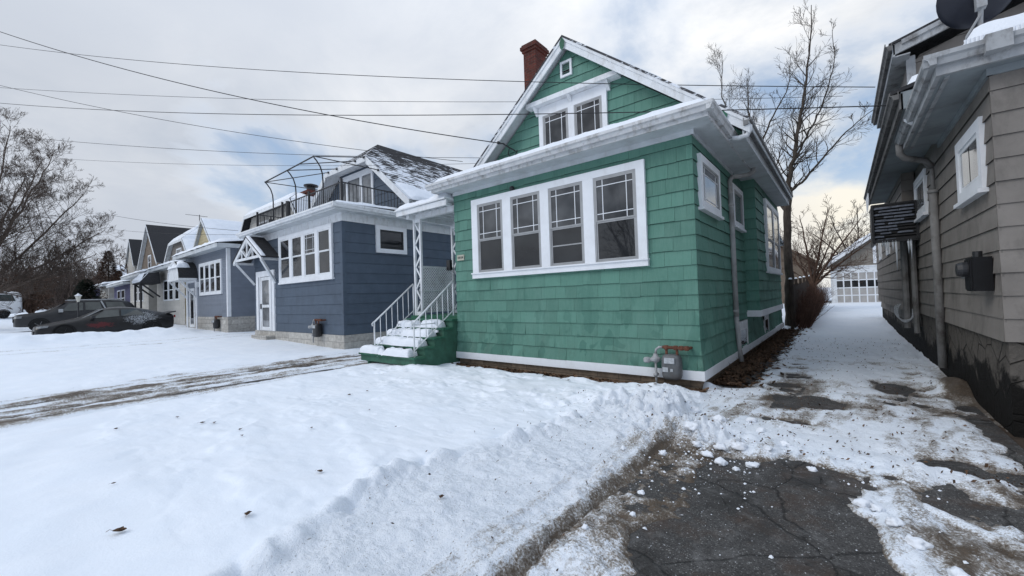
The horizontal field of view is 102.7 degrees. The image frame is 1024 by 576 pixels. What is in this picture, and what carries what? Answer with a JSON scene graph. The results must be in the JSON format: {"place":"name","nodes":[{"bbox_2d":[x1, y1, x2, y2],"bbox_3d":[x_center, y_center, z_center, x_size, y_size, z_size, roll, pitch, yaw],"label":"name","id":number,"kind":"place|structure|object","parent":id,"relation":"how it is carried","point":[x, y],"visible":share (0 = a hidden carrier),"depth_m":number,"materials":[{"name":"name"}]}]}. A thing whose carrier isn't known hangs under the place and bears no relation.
{"place":"outdoors","nodes":[
{"label":"outdoors","id":0,"kind":"place"},
{"bbox_2d":[112,229,211,234],"bbox_3d":[-22.385,-3.694,26.653,24.989,3.239,0.016,-3,-2,33],"label":"overhead cable","id":1,"kind":"object","parent":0,"point":[170,233],"visible":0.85,"depth_m":24.30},
{"bbox_2d":[3,355,365,418],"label":"driveway","id":2,"kind":"structure","parent":0,"point":[193,390],"depth_m":8.32,"materials":[{"name":"asphalt"}]},
{"bbox_2d":[0,87,836,101],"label":"overhead cable","id":3,"kind":"object","parent":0,"point":[379,101],"visible":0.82,"depth_m":13.06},
{"bbox_2d":[3,45,874,87],"bbox_3d":[-7.050,-6.516,11.504,28.073,6.963,0.014,-2,-1,17],"label":"overhead cable","id":4,"kind":"object","parent":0,"point":[480,80],"visible":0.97,"depth_m":9.44,"materials":[{"name":"rubber"}]},
{"bbox_2d":[0,0,937,287],"label":"sky","id":5,"kind":"structure","parent":0,"point":[472,40],"materials":[{"name":"white"}]},
{"bbox_2d":[0,293,1023,575],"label":"snow covered ground","id":6,"kind":"structure","parent":0,"point":[184,493],"depth_m":4.04,"materials":[{"name":"snow"}]},
{"bbox_2d":[31,307,175,334],"bbox_3d":[-20.056,1.675,20.383,2.200,1.453,4.960,-3,-2,39],"label":"parked sedan","id":7,"kind":"object","parent":6,"relation":"on","point":[114,319],"visible":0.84,"depth_m":19.89,"materials":[{"name":"black metal"}]},
{"bbox_2d":[106,526,126,531],"bbox_3d":[-2.721,1.668,2.819,0.081,0.023,0.097,-3,-2,39],"label":"fallen leaf","id":8,"kind":"object","parent":6,"relation":"on","point":[122,528],"visible":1,"depth_m":2.83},
{"bbox_2d":[369,389,694,575],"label":"leaf litter","id":9,"kind":"object","parent":6,"relation":"on","point":[545,459],"visible":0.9,"depth_m":3.61,"materials":[{"name":"plant"}]},
{"bbox_2d":[581,523,588,529],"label":"snow lump","id":10,"kind":"object","parent":6,"relation":"on","point":[585,526],"visible":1,"depth_m":2.71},
{"bbox_2d":[658,450,666,455],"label":"snow lump","id":11,"kind":"object","parent":6,"relation":"on","point":[662,452],"visible":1,"depth_m":4.00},
{"bbox_2d":[684,421,698,430],"bbox_3d":[1.914,1.460,4.368,0.163,0.075,0.144,-1,-1,-17],"label":"snow lump","id":12,"kind":"object","parent":6,"relation":"on","point":[691,425],"visible":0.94,"depth_m":4.33,"materials":[{"name":"snow"}]},
{"bbox_2d":[690,406,700,412],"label":"snow lump","id":13,"kind":"object","parent":6,"relation":"on","point":[695,409],"visible":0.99,"depth_m":5.34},
{"bbox_2d":[692,441,701,446],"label":"snow lump","id":14,"kind":"object","parent":6,"relation":"on","point":[696,443],"visible":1,"depth_m":4.10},
{"bbox_2d":[700,450,713,457],"bbox_3d":[1.874,1.586,3.938,0.095,0.050,0.118,-2,-1,-3],"label":"snow lump","id":15,"kind":"object","parent":6,"relation":"on","point":[706,453],"visible":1,"depth_m":3.92,"materials":[{"name":"snow"}]},
{"bbox_2d":[712,414,725,421],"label":"snow lump","id":16,"kind":"object","parent":6,"relation":"on","point":[719,418],"visible":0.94,"depth_m":4.89,"materials":[{"name":"snow"}]},
{"bbox_2d":[713,443,726,450],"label":"snow lump","id":17,"kind":"object","parent":6,"relation":"on","point":[719,446],"visible":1,"depth_m":4.03,"materials":[{"name":"snow"}]},
{"bbox_2d":[731,441,746,450],"bbox_3d":[2.237,1.552,4.036,0.138,0.059,0.131,-3,-1,29],"label":"snow lump","id":18,"kind":"object","parent":6,"relation":"on","point":[738,445],"visible":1,"depth_m":4.01,"materials":[{"name":"snow"}]},
{"bbox_2d":[745,417,757,422],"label":"snow lump","id":19,"kind":"object","parent":6,"relation":"on","point":[750,419],"visible":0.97,"depth_m":4.86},
{"bbox_2d":[756,427,765,432],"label":"snow lump","id":20,"kind":"object","parent":6,"relation":"on","point":[760,429],"visible":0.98,"depth_m":4.43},
{"bbox_2d":[763,445,772,450],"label":"snow lump","id":21,"kind":"object","parent":6,"relation":"on","point":[768,447],"visible":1,"depth_m":3.93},
{"bbox_2d":[780,440,793,446],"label":"snow lump","id":22,"kind":"object","parent":6,"relation":"on","point":[785,443],"visible":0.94,"depth_m":4.07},
{"bbox_2d":[706,0,874,325],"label":"bare tree","id":23,"kind":"object","parent":6,"relation":"on","point":[787,247],"visible":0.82,"depth_m":15.98,"materials":[{"name":"brown plant"}]},
{"bbox_2d":[788,275,809,329],"bbox_3d":[14.220,0.383,20.011,0.132,2.321,12.118,-3,-2,39],"label":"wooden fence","id":24,"kind":"object","parent":6,"relation":"on","point":[793,294],"visible":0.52,"depth_m":15.79,"materials":[{"name":"brown wood"}]},
{"bbox_2d":[783,280,838,328],"bbox_3d":[14.682,0.509,20.070,2.199,2.076,13.747,-3,-2,39],"label":"hedge","id":25,"kind":"object","parent":6,"relation":"on","point":[810,305],"visible":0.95,"depth_m":16.09,"materials":[{"name":"plant"}]},
{"bbox_2d":[645,338,1023,491],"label":"leaf litter","id":26,"kind":"object","parent":6,"relation":"on","point":[986,465],"visible":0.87,"depth_m":4.52,"materials":[{"name":"plant"}]},
{"bbox_2d":[851,498,871,507],"bbox_3d":[2.541,1.550,2.972,0.112,0.049,0.097,-1,-1,-18],"label":"snow lump","id":27,"kind":"object","parent":6,"relation":"on","point":[862,502],"visible":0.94,"depth_m":2.96,"materials":[{"name":"snow"}]},
{"bbox_2d":[870,503,884,511],"bbox_3d":[2.558,1.540,2.873,0.079,0.040,0.091,-2,-1,-1],"label":"snow lump","id":28,"kind":"object","parent":6,"relation":"on","point":[878,507],"visible":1,"depth_m":2.86,"materials":[{"name":"snow"}]},
{"bbox_2d":[885,516,905,526],"bbox_3d":[2.484,1.514,2.663,0.100,0.044,0.100,-2,-1,24],"label":"snow lump","id":29,"kind":"object","parent":6,"relation":"on","point":[894,521],"visible":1,"depth_m":2.65,"materials":[{"name":"snow"}]},
{"bbox_2d":[905,534,933,550],"bbox_3d":[2.406,1.504,2.432,0.109,0.057,0.130,-1,-2,-31],"label":"snow lump","id":30,"kind":"object","parent":6,"relation":"on","point":[919,543],"visible":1,"depth_m":2.41,"materials":[{"name":"snow"}]},
{"bbox_2d":[946,566,969,575],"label":"snow lump","id":31,"kind":"object","parent":6,"relation":"on","point":[954,571],"visible":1,"depth_m":2.15,"materials":[{"name":"snow"}]},
{"bbox_2d":[615,330,1023,575],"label":"driveway","id":32,"kind":"structure","parent":0,"point":[822,520],"depth_m":2.88,"materials":[{"name":"asphalt"}]},
{"bbox_2d":[637,490,644,494],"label":"snow lump","id":33,"kind":"object","parent":32,"relation":"on","point":[640,492],"visible":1,"depth_m":3.27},
{"bbox_2d":[714,457,727,465],"bbox_3d":[1.925,1.600,3.790,0.119,0.061,0.122,-1,-2,-36],"label":"snow lump","id":34,"kind":"object","parent":32,"relation":"on","point":[720,461],"visible":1,"depth_m":3.76,"materials":[{"name":"snow"}]},
{"bbox_2d":[581,391,870,509],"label":"snow crumbs","id":35,"kind":"object","parent":32,"relation":"on","point":[710,463],"visible":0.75,"depth_m":4.14,"materials":[{"name":"snow"}]},
{"bbox_2d":[745,462,759,467],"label":"snow lump","id":36,"kind":"object","parent":32,"relation":"on","point":[752,464],"visible":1,"depth_m":3.69,"materials":[{"name":"snow"}]},
{"bbox_2d":[712,326,815,387],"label":"leaf litter","id":37,"kind":"object","parent":32,"relation":"on","point":[723,379],"visible":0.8,"depth_m":8.50,"materials":[{"name":"plant"}]},
{"bbox_2d":[579,434,979,570],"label":"snow crumbs","id":38,"kind":"object","parent":32,"relation":"on","point":[772,557],"visible":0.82,"depth_m":3.24,"materials":[{"name":"snow"}]},
{"bbox_2d":[806,466,817,471],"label":"snow lump","id":39,"kind":"object","parent":32,"relation":"on","point":[812,469],"visible":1,"depth_m":3.58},
{"bbox_2d":[714,287,1023,448],"bbox_3d":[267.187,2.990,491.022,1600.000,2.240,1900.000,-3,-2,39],"label":"ground","id":40,"kind":"structure","parent":0,"point":[1019,441],"depth_m":4.22,"materials":[{"name":"soil"}]},
{"bbox_2d":[0,292,22,317],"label":"white van","id":41,"kind":"object","parent":40,"relation":"on","point":[14,306],"visible":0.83,"depth_m":36.06,"materials":[{"name":"paint"}]},
{"bbox_2d":[1,261,64,314],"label":"bare tree","id":42,"kind":"object","parent":40,"relation":"on","point":[30,306],"visible":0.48,"depth_m":37.53,"materials":[{"name":"plant"}]},
{"bbox_2d":[0,108,124,309],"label":"bare tree","id":43,"kind":"object","parent":40,"relation":"on","point":[40,189],"visible":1,"depth_m":27.82,"materials":[{"name":"grey plant"}]},
{"bbox_2d":[0,244,126,310],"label":"woods","id":44,"kind":"object","parent":40,"relation":"on","point":[55,299],"visible":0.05,"depth_m":51.90,"materials":[{"name":"plant"}]},
{"bbox_2d":[36,255,106,298],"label":"bare tree","id":45,"kind":"object","parent":40,"relation":"on","point":[72,279],"visible":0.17,"depth_m":54.13,"materials":[{"name":"brown plant"}]},
{"bbox_2d":[12,298,133,329],"bbox_3d":[-27.331,1.670,25.790,2.400,1.905,5.215,-3,-2,39],"label":"car","id":46,"kind":"object","parent":40,"relation":"on","point":[64,311],"visible":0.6,"depth_m":24.81,"materials":[{"name":"black paint"}]},
{"bbox_2d":[74,293,81,316],"bbox_3d":[-22.943,1.435,21.680,0.340,2.322,0.294,-3,-2,39],"label":"garden lamp","id":47,"kind":"object","parent":40,"relation":"on","point":[78,296],"visible":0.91,"depth_m":21.66,"materials":[{"name":"black metal"}]},
{"bbox_2d":[68,279,102,299],"bbox_3d":[-37.545,1.315,36.020,4.038,4.247,4.139,-2,-1,20],"label":"evergreen tree","id":48,"kind":"object","parent":40,"relation":"on","point":[85,285],"visible":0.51,"depth_m":36.03,"materials":[{"name":"green plant"}]},
{"bbox_2d":[87,250,121,298],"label":"evergreen tree","id":49,"kind":"object","parent":40,"relation":"on","point":[112,269],"visible":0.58,"depth_m":44.39,"materials":[{"name":"green plant"}]},
{"bbox_2d":[89,265,126,297],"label":"purple house","id":50,"kind":"structure","parent":40,"relation":"on","point":[118,267],"depth_m":51.59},
{"bbox_2d":[92,252,127,280],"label":"bare tree","id":51,"kind":"object","parent":40,"relation":"on","point":[125,267],"visible":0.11,"depth_m":47.38,"materials":[{"name":"plant"}]},
{"bbox_2d":[95,239,141,298],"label":"white gabled house","id":52,"kind":"structure","parent":40,"relation":"on","point":[133,252],"depth_m":46.18,"materials":[{"name":"paint"}]},
{"bbox_2d":[106,224,191,301],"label":"black roofed house","id":53,"kind":"structure","parent":40,"relation":"on","point":[157,240],"depth_m":41.01,"materials":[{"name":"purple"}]},
{"bbox_2d":[117,290,120,299],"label":"window","id":54,"kind":"structure","parent":53,"relation":"in","point":[119,291],"depth_m":40.29,"materials":[{"name":"white paint"}]},
{"bbox_2d":[121,289,124,300],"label":"window","id":55,"kind":"structure","parent":53,"relation":"in","point":[122,291],"depth_m":38.94,"materials":[{"name":"white paint"}]},
{"bbox_2d":[148,255,150,267],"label":"window","id":56,"kind":"structure","parent":53,"relation":"in","point":[149,256],"depth_m":41.35,"materials":[{"name":"white paint"}]},
{"bbox_2d":[120,224,198,310],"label":"taupe gambrel house","id":57,"kind":"structure","parent":40,"relation":"on","point":[182,242],"depth_m":33.92,"materials":[{"name":"white"}]},
{"bbox_2d":[138,285,143,301],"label":"window","id":58,"kind":"structure","parent":57,"relation":"in","point":[138,285],"depth_m":33.40,"materials":[{"name":"white paint"}]},
{"bbox_2d":[132,218,241,324],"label":"cream gabled house","id":59,"kind":"structure","parent":40,"relation":"on","point":[170,297],"depth_m":29.56,"materials":[{"name":"white"}]},
{"bbox_2d":[163,280,168,300],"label":"window","id":60,"kind":"structure","parent":59,"relation":"in","point":[165,284],"depth_m":29.46,"materials":[{"name":"white paint"}]},
{"bbox_2d":[168,282,173,300],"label":"window","id":61,"kind":"structure","parent":59,"relation":"in","point":[171,289],"depth_m":28.41,"materials":[{"name":"white paint"}]},
{"bbox_2d":[174,282,179,299],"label":"window","id":62,"kind":"structure","parent":59,"relation":"in","point":[177,295],"depth_m":27.44,"materials":[{"name":"white paint"}]},
{"bbox_2d":[167,192,312,332],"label":"pale blue house","id":63,"kind":"structure","parent":40,"relation":"on","point":[218,283],"depth_m":21.90,"materials":[{"name":"wood"}]},
{"bbox_2d":[102,213,237,230],"bbox_3d":[-24.186,-4.612,27.812,20.427,3.688,0.020,-3,-2,29],"label":"overhead cable","id":64,"kind":"object","parent":63,"relation":"attached to","point":[181,225],"visible":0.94,"depth_m":25.93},
{"bbox_2d":[189,288,194,326],"bbox_3d":[-18.935,1.174,24.280,1.000,2.300,0.040,-3,-2,39],"label":"storm door","id":65,"kind":"structure","parent":63,"relation":"in","point":[191,298],"depth_m":24.26,"materials":[{"name":"white paint"}]},
{"bbox_2d":[199,265,203,293],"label":"window","id":66,"kind":"structure","parent":63,"relation":"in","point":[201,267],"depth_m":23.01,"materials":[{"name":"white paint"}]},
{"bbox_2d":[204,264,208,292],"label":"window","id":67,"kind":"structure","parent":63,"relation":"in","point":[206,266],"depth_m":22.46,"materials":[{"name":"white paint"}]},
{"bbox_2d":[210,263,214,292],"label":"window","id":68,"kind":"structure","parent":63,"relation":"in","point":[212,287],"depth_m":21.90,"materials":[{"name":"white paint"}]},
{"bbox_2d":[211,316,221,330],"bbox_3d":[-15.327,1.879,21.214,0.907,0.882,0.279,-3,-2,39],"label":"gas meter","id":69,"kind":"object","parent":63,"relation":"attached to","point":[216,323],"visible":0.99,"depth_m":21.03,"materials":[{"name":"black metal"}]},
{"bbox_2d":[215,261,219,291],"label":"window","id":70,"kind":"structure","parent":63,"relation":"in","point":[217,264],"depth_m":21.35,"materials":[{"name":"white paint"}]},
{"bbox_2d":[300,183,317,195],"bbox_3d":[-12.919,-5.255,26.372,1.290,2.850,1.040,-3,-2,39],"label":"brick chimney","id":71,"kind":"object","parent":63,"relation":"on","point":[311,186],"visible":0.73,"depth_m":26.03,"materials":[{"name":"brick"}]},
{"bbox_2d":[232,144,462,348],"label":"blue house","id":72,"kind":"structure","parent":40,"relation":"on","point":[338,255],"depth_m":15.34,"materials":[{"name":"paint"}]},
{"bbox_2d":[260,276,270,329],"bbox_3d":[-10.499,0.662,17.459,1.020,2.260,0.080,-3,-2,39],"label":"storm door","id":73,"kind":"structure","parent":72,"relation":"in","point":[265,285],"depth_m":17.50,"materials":[{"name":"white paint"}]},
{"bbox_2d":[280,238,289,279],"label":"window","id":74,"kind":"structure","parent":72,"relation":"in","point":[284,244],"depth_m":16.26,"materials":[{"name":"white paint"}]},
{"bbox_2d":[291,235,301,277],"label":"window","id":75,"kind":"structure","parent":72,"relation":"in","point":[295,241],"depth_m":15.60,"materials":[{"name":"glass"}]},
{"bbox_2d":[304,231,314,276],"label":"window","id":76,"kind":"structure","parent":72,"relation":"in","point":[309,238],"depth_m":14.93,"materials":[{"name":"white paint"}]},
{"bbox_2d":[308,319,325,342],"bbox_3d":[-6.878,1.505,14.409,0.869,0.845,0.277,-3,-2,39],"label":"gas meter","id":77,"kind":"object","parent":72,"relation":"attached to","point":[316,327],"visible":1,"depth_m":14.25,"materials":[{"name":"black metal"}]},
{"bbox_2d":[264,156,378,218],"bbox_3d":[-8.194,-3.984,17.370,6.441,2.590,1.852,-3,-2,39],"label":"gazebo frame","id":78,"kind":"object","parent":72,"relation":"on","point":[288,170],"visible":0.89,"depth_m":17.25,"materials":[{"name":"black metal"}]},
{"bbox_2d":[317,228,329,274],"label":"window","id":79,"kind":"structure","parent":72,"relation":"in","point":[323,234],"depth_m":14.28,"materials":[{"name":"glass"}]},
{"bbox_2d":[380,229,403,249],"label":"window","id":80,"kind":"structure","parent":72,"relation":"in","point":[388,239],"depth_m":15.03,"materials":[{"name":"black"}]},
{"bbox_2d":[359,281,459,364],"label":"entry steps","id":81,"kind":"structure","parent":40,"relation":"on","point":[426,339],"depth_m":9.90,"materials":[{"name":"green paint"}]},
{"bbox_2d":[394,193,456,314],"bbox_3d":[-1.701,-0.865,11.440,2.080,3.182,2.210,-3,-2,39],"label":"entry porch","id":82,"kind":"object","parent":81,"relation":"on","point":[437,209],"visible":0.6,"depth_m":11.39,"materials":[{"name":"white paint"}]},
{"bbox_2d":[451,363,708,392],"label":"leaf litter","id":83,"kind":"object","parent":40,"relation":"on","point":[511,370],"visible":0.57,"depth_m":8.02,"materials":[{"name":"plant"}]},
{"bbox_2d":[425,35,792,388],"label":"green house","id":84,"kind":"structure","parent":40,"relation":"on","point":[617,246],"depth_m":8.18,"materials":[{"name":"paint"}]},
{"bbox_2d":[0,85,462,161],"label":"overhead cable","id":85,"kind":"object","parent":84,"relation":"attached to","point":[238,132],"visible":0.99,"depth_m":13.17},
{"bbox_2d":[5,135,458,157],"bbox_3d":[-9.958,-4.766,13.496,20.488,2.904,0.013,-2,-1,10],"label":"overhead cable","id":86,"kind":"object","parent":84,"relation":"attached to","point":[249,152],"visible":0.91,"depth_m":13.22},
{"bbox_2d":[1,32,496,142],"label":"overhead cable","id":87,"kind":"object","parent":84,"relation":"attached to","point":[262,101],"visible":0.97,"depth_m":12.25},
{"bbox_2d":[72,159,475,165],"bbox_3d":[-9.295,-4.489,14.399,19.454,2.506,0.010,-2,-1,15],"label":"overhead cable","id":88,"kind":"object","parent":84,"relation":"attached to","point":[285,165],"visible":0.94,"depth_m":14.00,"materials":[{"name":"rubber"}]},
{"bbox_2d":[477,199,503,272],"bbox_3d":[-0.479,-1.165,9.378,0.770,1.597,0.068,-3,-2,39],"label":"window","id":89,"kind":"structure","parent":84,"relation":"in","point":[489,215],"depth_m":9.36,"materials":[{"name":"glass"}]},
{"bbox_2d":[510,191,541,269],"bbox_3d":[0.309,-1.205,8.743,0.785,1.597,0.068,-3,-2,39],"label":"window","id":90,"kind":"structure","parent":84,"relation":"in","point":[525,208],"depth_m":8.73,"materials":[{"name":"grey glass"}]},
{"bbox_2d":[543,107,568,145],"bbox_3d":[1.063,-3.725,9.847,0.705,1.005,0.068,-3,-2,39],"label":"window","id":91,"kind":"structure","parent":84,"relation":"in","point":[555,126],"depth_m":9.85,"materials":[{"name":"glass"}]},
{"bbox_2d":[548,181,584,265],"bbox_3d":[1.085,-1.244,8.118,0.790,1.597,0.068,-3,-2,39],"label":"window","id":92,"kind":"structure","parent":84,"relation":"in","point":[565,202],"depth_m":8.10,"materials":[{"name":"grey glass"}]},
{"bbox_2d":[574,95,602,135],"bbox_3d":[1.740,-3.760,9.302,0.695,1.005,0.068,-3,-2,39],"label":"window","id":93,"kind":"structure","parent":84,"relation":"in","point":[583,123],"depth_m":9.29,"materials":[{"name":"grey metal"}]},
{"bbox_2d":[593,169,638,261],"bbox_3d":[1.890,-1.286,7.469,0.830,1.597,0.068,-3,-2,39],"label":"window","id":94,"kind":"structure","parent":84,"relation":"in","point":[614,195],"depth_m":7.45,"materials":[{"name":"grey glass"}]},
{"bbox_2d":[643,345,692,382],"bbox_3d":[2.567,1.315,6.776,0.756,0.735,0.277,-3,-2,39],"label":"gas meter","id":95,"kind":"object","parent":84,"relation":"attached to","point":[672,367],"visible":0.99,"depth_m":6.65,"materials":[{"name":"grey paint"}]},
{"bbox_2d":[664,358,674,363],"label":"dial window","id":96,"kind":"structure","parent":95,"relation":"in","point":[666,360],"depth_m":6.62,"materials":[{"name":"glass"}]},
{"bbox_2d":[703,162,719,209],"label":"window","id":97,"kind":"structure","parent":84,"relation":"in","point":[710,178],"depth_m":7.42,"materials":[{"name":"glass"}]},
{"bbox_2d":[734,189,743,224],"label":"window","id":98,"kind":"structure","parent":84,"relation":"in","point":[738,197],"depth_m":9.41,"materials":[{"name":"glass"}]},
{"bbox_2d":[739,319,748,346],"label":"basement window","id":99,"kind":"structure","parent":84,"relation":"in","point":[743,323],"depth_m":9.28,"materials":[{"name":"white paint"}]},
{"bbox_2d":[762,314,769,332],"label":"basement window","id":100,"kind":"structure","parent":84,"relation":"in","point":[765,318],"depth_m":11.97,"materials":[{"name":"glass"}]},
{"bbox_2d":[780,246,819,303],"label":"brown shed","id":101,"kind":"structure","parent":40,"relation":"on","point":[797,269],"depth_m":28.10,"materials":[{"name":"wood"}]},
{"bbox_2d":[779,193,875,295],"bbox_3d":[16.103,-1.783,21.595,4.788,6.209,3.429,-2,-1,25],"label":"bare tree","id":102,"kind":"object","parent":40,"relation":"on","point":[816,278],"visible":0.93,"depth_m":21.45,"materials":[{"name":"plant"}]},
{"bbox_2d":[826,233,880,302],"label":"detached garage","id":103,"kind":"structure","parent":40,"relation":"on","point":[849,290],"depth_m":26.70,"materials":[{"name":"white"}]},
{"bbox_2d":[836,271,880,302],"bbox_3d":[22.615,-0.038,26.697,2.400,2.070,0.045,-3,-2,39],"label":"garage door","id":104,"kind":"structure","parent":103,"relation":"in","point":[849,290],"depth_m":26.73,"materials":[{"name":"white paint"}]},
{"bbox_2d":[873,246,876,262],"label":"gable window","id":105,"kind":"structure","parent":103,"relation":"in","point":[874,260],"depth_m":26.20,"materials":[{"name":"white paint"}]},
{"bbox_2d":[864,0,1023,437],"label":"taupe house","id":106,"kind":"structure","parent":40,"relation":"on","point":[948,119],"depth_m":5.36,"materials":[{"name":"paint"}]},
{"bbox_2d":[2,103,885,115],"bbox_3d":[-7.287,-4.947,10.916,27.853,5.537,0.016,-2,-1,20],"label":"overhead cable","id":107,"kind":"object","parent":106,"relation":"attached to","point":[488,114],"visible":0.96,"depth_m":8.35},
{"bbox_2d":[869,200,919,270],"bbox_3d":[8.494,-1.099,9.134,0.745,1.460,1.110,-3,-2,39],"label":"awning","id":108,"kind":"object","parent":106,"relation":"attached to","point":[892,222],"depth_m":8.74,"materials":[{"name":"black metal"}]},
{"bbox_2d":[913,168,928,222],"bbox_3d":[8.089,-1.790,8.129,0.100,0.860,1.420,-3,-2,39],"label":"window","id":109,"kind":"structure","parent":106,"relation":"in","point":[920,188],"depth_m":7.95,"materials":[{"name":"white paint"}]},
{"bbox_2d":[953,116,988,208],"bbox_3d":[5.624,-1.494,5.050,0.100,0.850,1.270,-3,-2,39],"label":"window","id":110,"kind":"structure","parent":106,"relation":"in","point":[970,151],"depth_m":4.93,"materials":[{"name":"white paint"}]},
{"bbox_2d":[936,0,1010,39],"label":"satellite dish","id":111,"kind":"object","parent":106,"relation":"attached to","point":[963,14],"visible":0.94,"depth_m":4.74,"materials":[{"name":"metal"}]},
{"bbox_2d":[955,251,993,290],"bbox_3d":[5.478,-0.191,4.953,0.250,0.450,1.028,-3,-2,39],"label":"electric meter","id":112,"kind":"object","parent":106,"relation":"attached to","point":[975,271],"visible":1,"depth_m":4.55,"materials":[{"name":"black metal"}]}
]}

